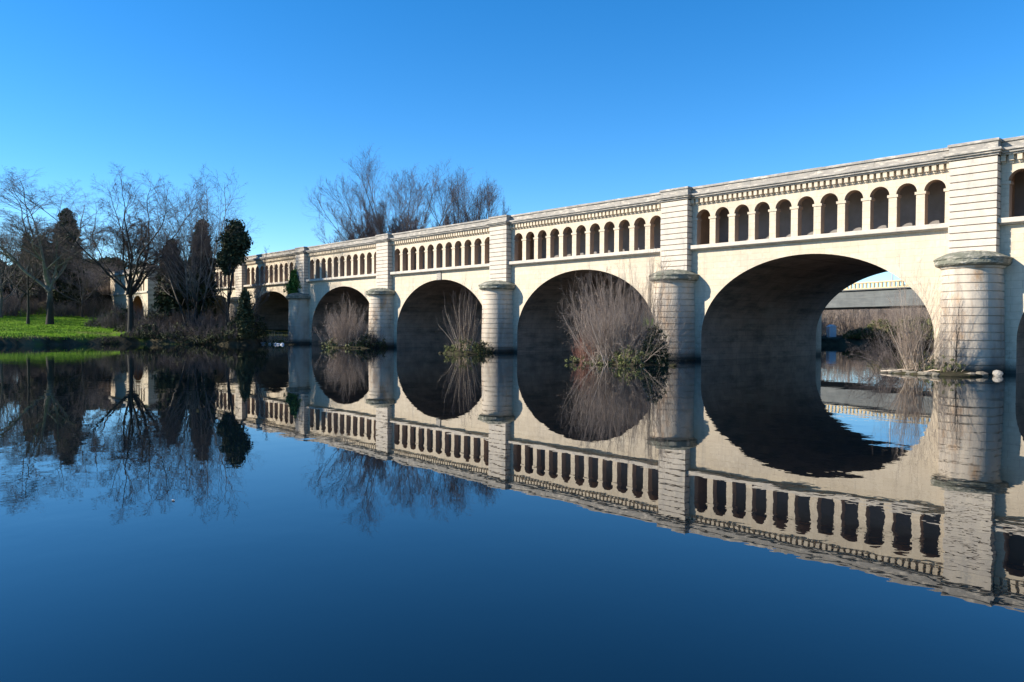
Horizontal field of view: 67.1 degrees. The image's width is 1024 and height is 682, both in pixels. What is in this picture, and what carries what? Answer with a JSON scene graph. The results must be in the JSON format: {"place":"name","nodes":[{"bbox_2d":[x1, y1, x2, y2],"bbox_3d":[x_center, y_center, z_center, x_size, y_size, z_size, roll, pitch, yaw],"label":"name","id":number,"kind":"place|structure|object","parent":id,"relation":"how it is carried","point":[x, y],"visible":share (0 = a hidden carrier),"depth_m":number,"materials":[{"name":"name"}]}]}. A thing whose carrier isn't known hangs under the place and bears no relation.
{"place":"outdoors","nodes":[
{"label":"outdoors","id":0,"kind":"place"},
{"bbox_2d":[280,342,296,344],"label":"islet","id":1,"kind":"object","parent":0,"point":[287,343],"visible":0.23,"depth_m":96.69,"materials":[{"name":"soil"}]},
{"bbox_2d":[331,345,370,348],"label":"islet","id":2,"kind":"object","parent":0,"point":[341,346],"visible":0.34,"depth_m":82.98,"materials":[{"name":"soil"}]},
{"bbox_2d":[313,294,375,347],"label":"willow bush","id":3,"kind":"object","parent":2,"relation":"on","point":[346,338],"visible":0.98,"depth_m":83.89,"materials":[{"name":"brown plant"}]},
{"bbox_2d":[352,326,387,347],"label":"bare scrub","id":4,"kind":"object","parent":2,"relation":"on","point":[368,340],"visible":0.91,"depth_m":84.39,"materials":[{"name":"green plant"}]},
{"bbox_2d":[442,350,479,353],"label":"islet","id":5,"kind":"object","parent":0,"point":[457,352],"visible":0.3,"depth_m":67.42,"materials":[{"name":"soil"}]},
{"bbox_2d":[436,281,486,353],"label":"reed bush","id":6,"kind":"object","parent":5,"relation":"on","point":[466,325],"visible":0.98,"depth_m":68.00,"materials":[{"name":"brown plant"}]},
{"bbox_2d":[448,333,494,352],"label":"bare scrub","id":7,"kind":"object","parent":5,"relation":"on","point":[488,349],"visible":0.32,"depth_m":70.53,"materials":[{"name":"green plant"}]},
{"bbox_2d":[0,280,933,345],"bbox_3d":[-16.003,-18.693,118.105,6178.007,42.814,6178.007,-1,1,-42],"label":"ground","id":8,"kind":"structure","parent":0,"point":[825,340],"depth_m":101.17,"materials":[{"name":"plant"}]},
{"bbox_2d":[2,269,18,295],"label":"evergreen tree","id":9,"kind":"object","parent":8,"relation":"on","point":[8,287],"visible":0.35,"depth_m":157.81,"materials":[{"name":"green plant"}]},
{"bbox_2d":[2,291,22,314],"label":"bare shrub","id":10,"kind":"object","parent":8,"relation":"on","point":[8,303],"visible":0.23,"depth_m":130.54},
{"bbox_2d":[3,291,21,305],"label":"bare shrub","id":11,"kind":"object","parent":8,"relation":"on","point":[8,297],"visible":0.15,"depth_m":139.07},
{"bbox_2d":[2,295,32,316],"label":"bare shrub","id":12,"kind":"object","parent":8,"relation":"on","point":[10,310],"visible":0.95,"depth_m":125.97,"materials":[{"name":"plant"}]},
{"bbox_2d":[0,218,38,317],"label":"bare tree","id":13,"kind":"object","parent":8,"relation":"on","point":[2,285],"visible":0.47,"depth_m":121.75,"materials":[{"name":"brown plant"}]},
{"bbox_2d":[12,232,30,303],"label":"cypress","id":14,"kind":"object","parent":8,"relation":"on","point":[21,264],"visible":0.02,"depth_m":149.75,"materials":[{"name":"green plant"}]},
{"bbox_2d":[10,285,37,304],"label":"bare shrub","id":15,"kind":"object","parent":8,"relation":"on","point":[19,295],"visible":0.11,"depth_m":145.82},
{"bbox_2d":[1,244,57,314],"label":"leaning tree","id":16,"kind":"object","parent":8,"relation":"on","point":[35,284],"visible":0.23,"depth_m":129.02,"materials":[{"name":"brown plant"}]},
{"bbox_2d":[20,301,44,314],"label":"bare shrub","id":17,"kind":"object","parent":8,"relation":"on","point":[34,309],"visible":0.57,"depth_m":132.58,"materials":[{"name":"plant"}]},
{"bbox_2d":[16,234,49,300],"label":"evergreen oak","id":18,"kind":"object","parent":8,"relation":"on","point":[21,283],"visible":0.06,"depth_m":143.09,"materials":[{"name":"green plant"}]},
{"bbox_2d":[23,297,45,309],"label":"bare shrub","id":19,"kind":"object","parent":8,"relation":"on","point":[33,302],"visible":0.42,"depth_m":136.02,"materials":[{"name":"plant"}]},
{"bbox_2d":[0,214,74,323],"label":"bare tree","id":20,"kind":"object","parent":8,"relation":"on","point":[27,293],"visible":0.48,"depth_m":111.30,"materials":[{"name":"brown plant"}]},
{"bbox_2d":[29,289,46,301],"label":"bare shrub","id":21,"kind":"object","parent":8,"relation":"on","point":[41,295],"visible":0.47,"depth_m":142.70,"materials":[{"name":"plant"}]},
{"bbox_2d":[37,289,55,306],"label":"bare shrub","id":22,"kind":"object","parent":8,"relation":"on","point":[46,300],"visible":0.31,"depth_m":137.55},
{"bbox_2d":[0,314,111,340],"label":"lawn grass","id":23,"kind":"structure","parent":8,"relation":"on","point":[50,325],"depth_m":104.92,"materials":[{"name":"plant"}]},
{"bbox_2d":[0,166,112,323],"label":"plane tree","id":24,"kind":"object","parent":8,"relation":"on","point":[48,285],"visible":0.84,"depth_m":109.87,"materials":[{"name":"brown plant"}]},
{"bbox_2d":[41,297,81,316],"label":"bare shrub","id":25,"kind":"object","parent":8,"relation":"on","point":[62,309],"visible":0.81,"depth_m":130.27,"materials":[{"name":"plant"}]},
{"bbox_2d":[46,208,90,309],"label":"cypress","id":26,"kind":"object","parent":8,"relation":"on","point":[60,283],"visible":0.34,"depth_m":137.49,"materials":[{"name":"green plant"}]},
{"bbox_2d":[20,253,121,316],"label":"bare tree","id":27,"kind":"object","parent":8,"relation":"on","point":[87,280],"visible":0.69,"depth_m":132.30,"materials":[{"name":"brown plant"}]},
{"bbox_2d":[69,302,90,315],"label":"bare shrub","id":28,"kind":"object","parent":8,"relation":"on","point":[79,311],"visible":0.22,"depth_m":135.46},
{"bbox_2d":[69,292,113,316],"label":"bare shrub","id":29,"kind":"object","parent":8,"relation":"on","point":[92,309],"visible":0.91,"depth_m":133.41,"materials":[{"name":"plant"}]},
{"bbox_2d":[83,258,108,278],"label":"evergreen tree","id":30,"kind":"object","parent":8,"relation":"on","point":[93,262],"visible":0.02,"depth_m":179.17,"materials":[{"name":"green plant"}]},
{"bbox_2d":[83,314,114,326],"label":"dark thicket","id":31,"kind":"object","parent":8,"relation":"on","point":[90,322],"visible":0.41,"depth_m":110.71,"materials":[{"name":"green plant"}]},
{"bbox_2d":[91,279,112,294],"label":"bare shrub","id":32,"kind":"object","parent":8,"relation":"on","point":[103,289],"visible":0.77,"depth_m":142.97,"materials":[{"name":"plant"}]},
{"bbox_2d":[84,310,122,327],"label":"riverside bush","id":33,"kind":"object","parent":8,"relation":"on","point":[103,321],"visible":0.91,"depth_m":108.04,"materials":[{"name":"plant"}]},
{"bbox_2d":[91,261,121,279],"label":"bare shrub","id":34,"kind":"object","parent":8,"relation":"on","point":[109,267],"visible":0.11,"depth_m":150.66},
{"bbox_2d":[99,335,118,343],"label":"dark thicket","id":35,"kind":"object","parent":8,"relation":"on","point":[104,341],"visible":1,"depth_m":94.86,"materials":[{"name":"green plant"}]},
{"bbox_2d":[0,161,220,332],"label":"bare tree","id":36,"kind":"object","parent":8,"relation":"on","point":[123,250],"visible":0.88,"depth_m":97.85,"materials":[{"name":"brown plant"}]},
{"bbox_2d":[103,299,119,314],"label":"bare shrub","id":37,"kind":"object","parent":8,"relation":"on","point":[110,306],"visible":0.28,"depth_m":136.75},
{"bbox_2d":[97,256,128,279],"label":"evergreen tree","id":38,"kind":"object","parent":8,"relation":"on","point":[113,263],"visible":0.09,"depth_m":193.81,"materials":[{"name":"green plant"}]},
{"bbox_2d":[102,304,141,321],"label":"riverside bush","id":39,"kind":"object","parent":8,"relation":"on","point":[117,312],"visible":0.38,"depth_m":115.23,"materials":[{"name":"green plant"}]},
{"bbox_2d":[104,313,142,328],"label":"dark thicket","id":40,"kind":"object","parent":8,"relation":"on","point":[123,321],"visible":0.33,"depth_m":108.22,"materials":[{"name":"green plant"}]},
{"bbox_2d":[113,318,142,331],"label":"dark thicket","id":41,"kind":"object","parent":8,"relation":"on","point":[122,327],"visible":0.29,"depth_m":103.74,"materials":[{"name":"green plant"}]},
{"bbox_2d":[116,328,145,338],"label":"dark thicket","id":42,"kind":"object","parent":8,"relation":"on","point":[129,333],"visible":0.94,"depth_m":97.03,"materials":[{"name":"green plant"}]},
{"bbox_2d":[124,298,160,323],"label":"riverside bush","id":43,"kind":"object","parent":8,"relation":"on","point":[139,312],"visible":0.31,"depth_m":109.74,"materials":[{"name":"plant"}]},
{"bbox_2d":[134,315,162,328],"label":"riverside bush","id":44,"kind":"object","parent":8,"relation":"on","point":[137,324],"visible":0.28,"depth_m":103.12,"materials":[{"name":"plant"}]},
{"bbox_2d":[110,266,188,317],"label":"abutment","id":45,"kind":"object","parent":8,"relation":"on","point":[145,291],"visible":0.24,"depth_m":134.48,"materials":[{"name":"beige stone"}]},
{"bbox_2d":[135,320,166,335],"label":"riverside bush","id":46,"kind":"object","parent":8,"relation":"on","point":[149,327],"visible":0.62,"depth_m":98.46,"materials":[{"name":"green plant"}]},
{"bbox_2d":[139,324,165,339],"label":"dark thicket","id":47,"kind":"object","parent":8,"relation":"on","point":[149,334],"visible":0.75,"depth_m":96.98,"materials":[{"name":"green plant"}]},
{"bbox_2d":[134,306,171,324],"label":"riverside bush","id":48,"kind":"object","parent":8,"relation":"on","point":[155,316],"visible":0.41,"depth_m":106.59,"materials":[{"name":"green plant"}]},
{"bbox_2d":[138,315,185,331],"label":"dark thicket","id":49,"kind":"object","parent":8,"relation":"on","point":[158,321],"visible":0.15,"depth_m":102.27,"materials":[{"name":"brown plant"}]},
{"bbox_2d":[151,237,189,321],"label":"ivy clad tree","id":50,"kind":"object","parent":8,"relation":"on","point":[166,302],"visible":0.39,"depth_m":110.13,"materials":[{"name":"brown plant"}]},
{"bbox_2d":[156,325,196,339],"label":"dark thicket","id":51,"kind":"object","parent":8,"relation":"on","point":[172,333],"visible":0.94,"depth_m":96.49,"materials":[{"name":"green plant"}]},
{"bbox_2d":[154,312,217,333],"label":"dark thicket","id":52,"kind":"object","parent":8,"relation":"on","point":[170,323],"visible":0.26,"depth_m":100.35,"materials":[{"name":"brown plant"}]},
{"bbox_2d":[169,327,206,344],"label":"dark thicket","id":53,"kind":"object","parent":8,"relation":"on","point":[182,338],"visible":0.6,"depth_m":95.81,"materials":[{"name":"green plant"}]},
{"bbox_2d":[125,164,265,328],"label":"ash tree","id":54,"kind":"object","parent":8,"relation":"on","point":[204,236],"visible":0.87,"depth_m":98.95,"materials":[{"name":"brown plant"}]},
{"bbox_2d":[166,306,225,327],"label":"dark thicket","id":55,"kind":"object","parent":8,"relation":"on","point":[207,314],"visible":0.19,"depth_m":103.66,"materials":[{"name":"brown plant"}]},
{"bbox_2d":[179,308,218,333],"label":"riverside bush","id":56,"kind":"object","parent":8,"relation":"on","point":[190,323],"visible":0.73,"depth_m":98.59,"materials":[{"name":"plant"}]},
{"bbox_2d":[183,218,219,319],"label":"cypress","id":57,"kind":"object","parent":8,"relation":"on","point":[210,299],"visible":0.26,"depth_m":111.17,"materials":[{"name":"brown plant"}]},
{"bbox_2d":[189,326,221,343],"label":"dark thicket","id":58,"kind":"object","parent":8,"relation":"on","point":[201,339],"visible":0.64,"depth_m":95.33,"materials":[{"name":"green plant"}]},
{"bbox_2d":[189,315,223,333],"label":"dark thicket","id":59,"kind":"object","parent":8,"relation":"on","point":[210,327],"visible":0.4,"depth_m":98.57,"materials":[{"name":"green plant"}]},
{"bbox_2d":[191,244,239,324],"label":"bare tree","id":60,"kind":"object","parent":8,"relation":"on","point":[222,286],"visible":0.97,"depth_m":97.36,"materials":[{"name":"brown plant"}]},
{"bbox_2d":[201,322,237,340],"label":"dark thicket","id":61,"kind":"object","parent":8,"relation":"on","point":[216,333],"visible":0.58,"depth_m":94.33,"materials":[{"name":"green plant"}]},
{"bbox_2d":[204,315,255,334],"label":"dark thicket","id":62,"kind":"object","parent":8,"relation":"on","point":[233,327],"visible":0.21,"depth_m":96.61,"materials":[{"name":"brown plant"}]},
{"bbox_2d":[215,219,252,325],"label":"pine tree","id":63,"kind":"object","parent":8,"relation":"on","point":[241,240],"visible":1,"depth_m":97.52,"materials":[{"name":"green plant"}]},
{"bbox_2d":[213,322,255,340],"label":"dark thicket","id":64,"kind":"object","parent":8,"relation":"on","point":[233,332],"visible":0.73,"depth_m":93.47,"materials":[{"name":"green plant"}]},
{"bbox_2d":[216,297,258,324],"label":"riverside bush","id":65,"kind":"object","parent":8,"relation":"on","point":[224,317],"visible":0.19,"depth_m":103.64,"materials":[{"name":"plant"}]},
{"bbox_2d":[213,298,268,337],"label":"riverside bush","id":66,"kind":"object","parent":8,"relation":"on","point":[257,327],"visible":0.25,"depth_m":97.61,"materials":[{"name":"green plant"}]},
{"bbox_2d":[234,287,256,339],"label":"cypress","id":67,"kind":"object","parent":8,"relation":"on","point":[245,322],"visible":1,"depth_m":93.34,"materials":[{"name":"green plant"}]},
{"bbox_2d":[250,247,276,328],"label":"leaning tree","id":68,"kind":"object","parent":8,"relation":"on","point":[256,288],"visible":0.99,"depth_m":95.66,"materials":[{"name":"brown plant"}]},
{"bbox_2d":[263,332,288,343],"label":"riverside bush","id":69,"kind":"object","parent":8,"relation":"on","point":[277,339],"visible":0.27,"depth_m":98.79,"materials":[{"name":"green plant"}]},
{"bbox_2d":[314,192,398,242],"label":"poplar","id":70,"kind":"object","parent":8,"relation":"on","point":[345,236],"visible":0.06,"depth_m":123.25,"materials":[{"name":"brown plant"}]},
{"bbox_2d":[300,143,495,241],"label":"poplar","id":71,"kind":"object","parent":8,"relation":"on","point":[379,224],"visible":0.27,"depth_m":120.02,"materials":[{"name":"brown plant"}]},
{"bbox_2d":[424,169,502,226],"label":"poplar","id":72,"kind":"object","parent":8,"relation":"on","point":[458,206],"visible":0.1,"depth_m":121.28,"materials":[{"name":"brown plant"}]},
{"bbox_2d":[455,168,508,221],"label":"poplar","id":73,"kind":"object","parent":8,"relation":"on","point":[466,216],"visible":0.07,"depth_m":119.94,"materials":[{"name":"brown plant"}]},
{"bbox_2d":[187,136,1023,373],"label":"aqueduct","id":74,"kind":"object","parent":8,"relation":"on","point":[769,266],"visible":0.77,"depth_m":57.86,"materials":[{"name":"stone"}]},
{"bbox_2d":[283,266,301,294],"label":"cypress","id":75,"kind":"object","parent":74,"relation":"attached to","point":[292,284],"visible":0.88,"depth_m":102.46,"materials":[{"name":"green plant"}]},
{"bbox_2d":[652,257,672,270],"bbox_3d":[11.155,-5.885,56.940,1.731,1.610,1.530,1,1,36],"label":"wall plant","id":76,"kind":"object","parent":74,"relation":"on","point":[662,265],"depth_m":56.98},
{"bbox_2d":[826,325,836,336],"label":"pump hut","id":77,"kind":"object","parent":8,"relation":"on","point":[830,330],"visible":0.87,"depth_m":114.81,"materials":[{"name":"metal"}]},
{"bbox_2d":[821,310,844,335],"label":"bank bush","id":78,"kind":"object","parent":8,"relation":"on","point":[824,323],"visible":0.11,"depth_m":117.68,"materials":[{"name":"plant"}]},
{"bbox_2d":[823,288,868,334],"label":"bank bush","id":79,"kind":"object","parent":8,"relation":"on","point":[845,323],"visible":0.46,"depth_m":119.27,"materials":[{"name":"plant"}]},
{"bbox_2d":[842,329,860,338],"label":"bank bush","id":80,"kind":"object","parent":8,"relation":"on","point":[847,334],"visible":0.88,"depth_m":111.64,"materials":[{"name":"green plant"}]},
{"bbox_2d":[851,323,874,338],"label":"bank bush","id":81,"kind":"object","parent":8,"relation":"on","point":[860,330],"visible":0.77,"depth_m":110.89,"materials":[{"name":"green plant"}]},
{"bbox_2d":[846,309,899,329],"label":"bank bush","id":82,"kind":"object","parent":8,"relation":"on","point":[859,322],"visible":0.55,"depth_m":116.23,"materials":[{"name":"plant"}]},
{"bbox_2d":[824,280,925,309],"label":"road bridge","id":83,"kind":"structure","parent":8,"relation":"on","point":[858,297],"depth_m":89.87,"materials":[{"name":"concrete"}]},
{"bbox_2d":[858,314,896,339],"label":"bank bush","id":84,"kind":"object","parent":8,"relation":"on","point":[877,327],"visible":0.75,"depth_m":110.34,"materials":[{"name":"green plant"}]},
{"bbox_2d":[866,308,915,333],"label":"bank bush","id":85,"kind":"object","parent":8,"relation":"on","point":[884,315],"visible":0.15,"depth_m":119.82,"materials":[{"name":"plant"}]},
{"bbox_2d":[869,308,925,333],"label":"bank bush","id":86,"kind":"object","parent":8,"relation":"on","point":[896,314],"visible":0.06,"depth_m":119.24,"materials":[{"name":"plant"}]},
{"bbox_2d":[882,308,927,331],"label":"bank bush","id":87,"kind":"object","parent":8,"relation":"on","point":[900,314],"visible":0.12,"depth_m":114.75,"materials":[{"name":"plant"}]},
{"bbox_2d":[892,308,932,341],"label":"bank bush","id":88,"kind":"object","parent":8,"relation":"on","point":[921,321],"visible":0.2,"depth_m":109.39,"materials":[{"name":"brown plant"}]},
{"bbox_2d":[917,308,933,339],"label":"bank bush","id":89,"kind":"object","parent":8,"relation":"on","point":[930,325],"visible":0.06,"depth_m":108.09,"materials":[{"name":"brown plant"}]},
{"bbox_2d":[0,344,1023,681],"bbox_3d":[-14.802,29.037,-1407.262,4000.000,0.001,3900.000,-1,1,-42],"label":"river","id":90,"kind":"structure","parent":0,"point":[402,514],"depth_m":9.81,"materials":[{"name":"blue liquid"}]},
{"bbox_2d":[992,370,1003,375],"bbox_3d":[25.019,1.664,39.730,0.447,0.343,0.508,-1,1,-42],"label":"boulder","id":91,"kind":"object","parent":90,"relation":"on","point":[997,373],"visible":0.96,"depth_m":39.58,"materials":[{"name":"grey stone"}]},
{"bbox_2d":[0,0,1023,288],"label":"sky","id":92,"kind":"structure","parent":0,"point":[561,103],"materials":[{"name":"blue"}]},
{"bbox_2d":[582,359,661,365],"bbox_3d":[7.359,1.517,51.607,3.928,0.585,6.772,-1,1,-42],"label":"islet","id":93,"kind":"object","parent":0,"point":[645,364],"visible":0.22,"depth_m":50.00,"materials":[{"name":"soil"}]},
{"bbox_2d":[571,326,596,361],"bbox_3d":[5.081,0.237,52.653,2.739,2.662,2.741,-1,1,-42],"label":"willow bush","id":94,"kind":"object","parent":93,"relation":"on","point":[580,353],"visible":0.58,"depth_m":52.33,"materials":[{"name":"plant"}]},
{"bbox_2d":[558,256,689,365],"bbox_3d":[7.463,-1.865,51.873,9.280,8.476,8.916,0,1,8],"label":"willow bush","id":95,"kind":"object","parent":93,"relation":"on","point":[608,333],"visible":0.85,"depth_m":50.82,"materials":[{"name":"brown plant"}]},
{"bbox_2d":[609,344,650,365],"bbox_3d":[7.514,0.765,49.573,2.652,1.856,2.793,0,1,1],"label":"green tuft","id":96,"kind":"object","parent":93,"relation":"on","point":[635,359],"visible":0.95,"depth_m":49.05,"materials":[{"name":"green plant"}]},
{"bbox_2d":[639,321,670,364],"bbox_3d":[9.329,0.189,50.410,2.157,3.009,2.187,-1,1,-42],"label":"ivy bush","id":97,"kind":"object","parent":93,"relation":"on","point":[662,357],"visible":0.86,"depth_m":50.03,"materials":[{"name":"green plant"}]},
{"bbox_2d":[626,242,685,363],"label":"tall shoots","id":98,"kind":"object","parent":93,"relation":"on","point":[648,313],"visible":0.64,"depth_m":51.85,"materials":[{"name":"plant"}]},
{"bbox_2d":[625,329,689,361],"bbox_3d":[10.042,0.031,54.774,4.222,2.887,4.929,-1,1,-42],"label":"bare scrub","id":99,"kind":"object","parent":93,"relation":"on","point":[668,345],"visible":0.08,"depth_m":54.21,"materials":[{"name":"plant"}]},
{"bbox_2d":[892,368,981,376],"bbox_3d":[22.446,1.781,41.534,3.784,0.546,5.474,-1,1,-42],"label":"islet","id":100,"kind":"object","parent":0,"point":[951,373],"visible":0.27,"depth_m":39.80,"materials":[{"name":"soil"}]},
{"bbox_2d":[843,325,930,372],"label":"drooping branches","id":101,"kind":"object","parent":100,"relation":"on","point":[890,361],"visible":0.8,"depth_m":43.32,"materials":[{"name":"plant"}]},
{"bbox_2d":[881,369,911,371],"bbox_3d":[20.882,1.597,41.877,1.589,0.243,0.109,1,1,37],"label":"driftwood","id":102,"kind":"object","parent":100,"relation":"on","point":[894,370],"visible":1,"depth_m":41.91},
{"bbox_2d":[920,372,931,375],"bbox_3d":[21.496,1.712,39.938,0.473,0.249,0.608,-1,1,-42],"label":"rock","id":103,"kind":"object","parent":100,"relation":"on","point":[925,373],"visible":0.79,"depth_m":39.81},
{"bbox_2d":[872,249,981,370],"bbox_3d":[22.050,-1.706,42.035,5.454,6.933,4.056,0,1,10],"label":"willow bush","id":104,"kind":"object","parent":100,"relation":"on","point":[915,350],"visible":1,"depth_m":41.51,"materials":[{"name":"plant"}]},
{"bbox_2d":[916,351,968,371],"bbox_3d":[22.808,1.112,40.986,2.826,1.162,2.272,-1,1,-42],"label":"green tuft","id":105,"kind":"object","parent":100,"relation":"on","point":[936,362],"visible":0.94,"depth_m":40.91,"materials":[{"name":"green plant"}]},
{"bbox_2d":[949,290,965,369],"bbox_3d":[23.628,-0.601,40.818,0.898,4.771,1.049,0,1,-24],"label":"sapling","id":106,"kind":"object","parent":100,"relation":"on","point":[956,351],"visible":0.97,"depth_m":40.93,"materials":[{"name":"brown plant"}]},
{"bbox_2d":[976,371,987,376],"bbox_3d":[23.976,1.726,39.539,0.645,0.344,0.634,0,1,-14],"label":"rock","id":107,"kind":"object","parent":100,"relation":"on","point":[983,374],"visible":0.44,"depth_m":39.31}
]}

